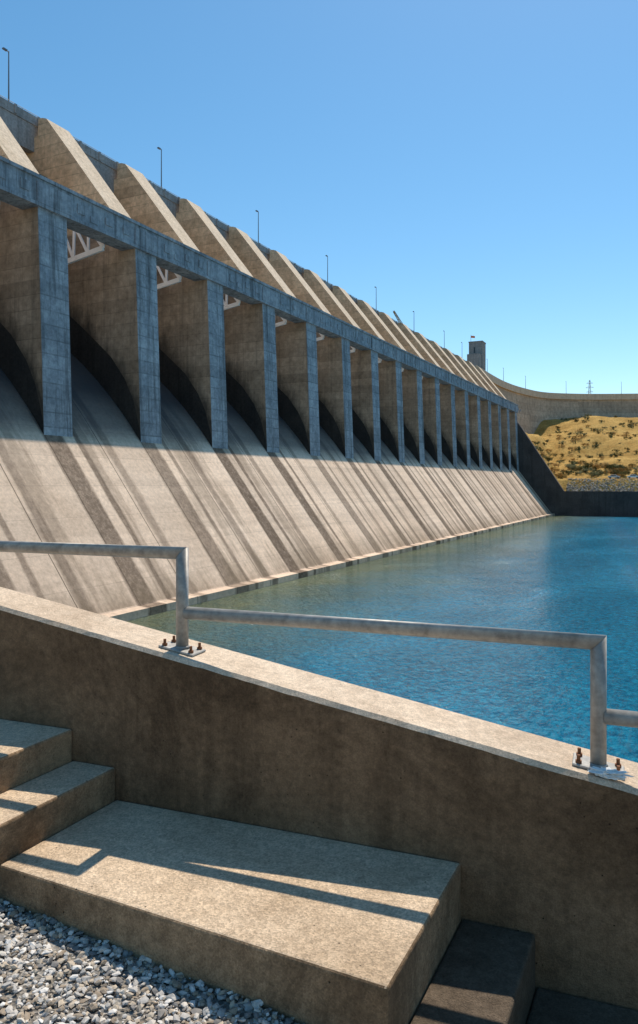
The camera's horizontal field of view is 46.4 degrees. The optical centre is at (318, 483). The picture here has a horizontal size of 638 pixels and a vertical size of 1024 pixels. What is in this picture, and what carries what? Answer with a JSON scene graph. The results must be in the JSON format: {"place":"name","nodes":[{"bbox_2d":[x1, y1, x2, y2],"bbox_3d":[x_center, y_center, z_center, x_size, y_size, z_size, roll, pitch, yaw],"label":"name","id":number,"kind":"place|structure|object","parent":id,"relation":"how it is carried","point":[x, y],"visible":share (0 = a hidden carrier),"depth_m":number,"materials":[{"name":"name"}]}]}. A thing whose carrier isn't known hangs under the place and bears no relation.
{"place":"outdoors","nodes":[
{"label":"outdoors","id":0,"kind":"place"},
{"bbox_2d":[0,898,304,1023],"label":"gravel ground","id":1,"kind":"structure","parent":0,"point":[56,945],"depth_m":2.35,"materials":[{"name":"grey gravel"}]},
{"bbox_2d":[0,587,637,1010],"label":"parapet wall","id":2,"kind":"structure","parent":1,"relation":"on","point":[534,835],"depth_m":2.99,"materials":[{"name":"concrete"}]},
{"bbox_2d":[0,541,637,776],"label":"metal railing","id":3,"kind":"object","parent":2,"relation":"on","point":[602,716],"visible":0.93,"depth_m":3.03,"materials":[{"name":"metal"}]},
{"bbox_2d":[0,719,637,1023],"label":"concrete stairs","id":4,"kind":"structure","parent":1,"relation":"on","point":[305,929],"depth_m":2.60,"materials":[{"name":"beige concrete"}]},
{"bbox_2d":[0,0,637,393],"label":"sky","id":5,"kind":"structure","parent":0,"point":[472,164],"materials":[{"name":"blue"}]},
{"bbox_2d":[126,516,637,762],"bbox_3d":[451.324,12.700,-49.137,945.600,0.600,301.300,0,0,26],"label":"water","id":6,"kind":"structure","parent":0,"point":[573,574],"depth_m":67.66,"materials":[{"name":"blue liquid"}]},
{"bbox_2d":[0,95,554,620],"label":"spillway dam","id":7,"kind":"structure","parent":6,"relation":"in","point":[234,411],"depth_m":101.77,"materials":[{"name":"concrete"}]},
{"bbox_2d":[2,47,9,101],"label":"street lamp","id":8,"kind":"object","parent":7,"relation":"on","point":[4,49],"visible":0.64,"depth_m":98.35,"materials":[{"name":"metal"}]},
{"bbox_2d":[157,147,161,187],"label":"street lamp","id":9,"kind":"object","parent":7,"relation":"on","point":[159,148],"visible":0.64,"depth_m":127.21,"materials":[{"name":"metal"}]},
{"bbox_2d":[255,210,258,241],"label":"street lamp","id":10,"kind":"object","parent":7,"relation":"on","point":[258,225],"visible":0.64,"depth_m":156.33,"materials":[{"name":"metal"}]},
{"bbox_2d":[393,310,401,322],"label":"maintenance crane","id":11,"kind":"object","parent":7,"relation":"on","point":[397,318],"visible":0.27,"depth_m":238.52,"materials":[{"name":"white paint"}]},
{"bbox_2d":[517,421,637,516],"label":"retaining wall","id":12,"kind":"structure","parent":6,"relation":"in","point":[535,471],"depth_m":291.76,"materials":[{"name":"concrete"}]},
{"bbox_2d":[525,416,637,490],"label":"hill","id":13,"kind":"structure","parent":0,"point":[546,428],"depth_m":346.52,"materials":[{"name":"yellow soil"}]},
{"bbox_2d":[476,365,637,433],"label":"gravity dam","id":14,"kind":"structure","parent":13,"relation":"on","point":[537,408],"depth_m":402.08,"materials":[{"name":"concrete"}]},
{"bbox_2d":[467,340,485,370],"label":"elevator tower","id":15,"kind":"structure","parent":14,"relation":"on","point":[476,355],"depth_m":322.97,"materials":[{"name":"concrete"}]},
{"bbox_2d":[583,461,593,466],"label":"shrub","id":16,"kind":"object","parent":13,"relation":"on","point":[587,464],"visible":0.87,"depth_m":314.87,"materials":[{"name":"green plant"}]},
{"bbox_2d":[592,464,606,468],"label":"shrub","id":17,"kind":"object","parent":13,"relation":"on","point":[598,466],"visible":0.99,"depth_m":311.39,"materials":[{"name":"green plant"}]},
{"bbox_2d":[566,478,637,490],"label":"riprap","id":18,"kind":"object","parent":13,"relation":"on","point":[572,488],"visible":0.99,"depth_m":289.93,"materials":[{"name":"grey stone"}]},
{"bbox_2d":[614,469,626,474],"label":"shrub","id":19,"kind":"object","parent":13,"relation":"on","point":[622,473],"visible":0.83,"depth_m":298.61,"materials":[{"name":"green plant"}]},
{"bbox_2d":[608,475,619,478],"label":"parked car","id":20,"kind":"object","parent":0,"point":[613,476],"visible":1,"depth_m":291.02,"materials":[{"name":"silver metal"}]},
{"bbox_2d":[627,474,637,477],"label":"parked car","id":21,"kind":"object","parent":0,"point":[633,476],"visible":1,"depth_m":287.98,"materials":[{"name":"white paint"}]}
]}

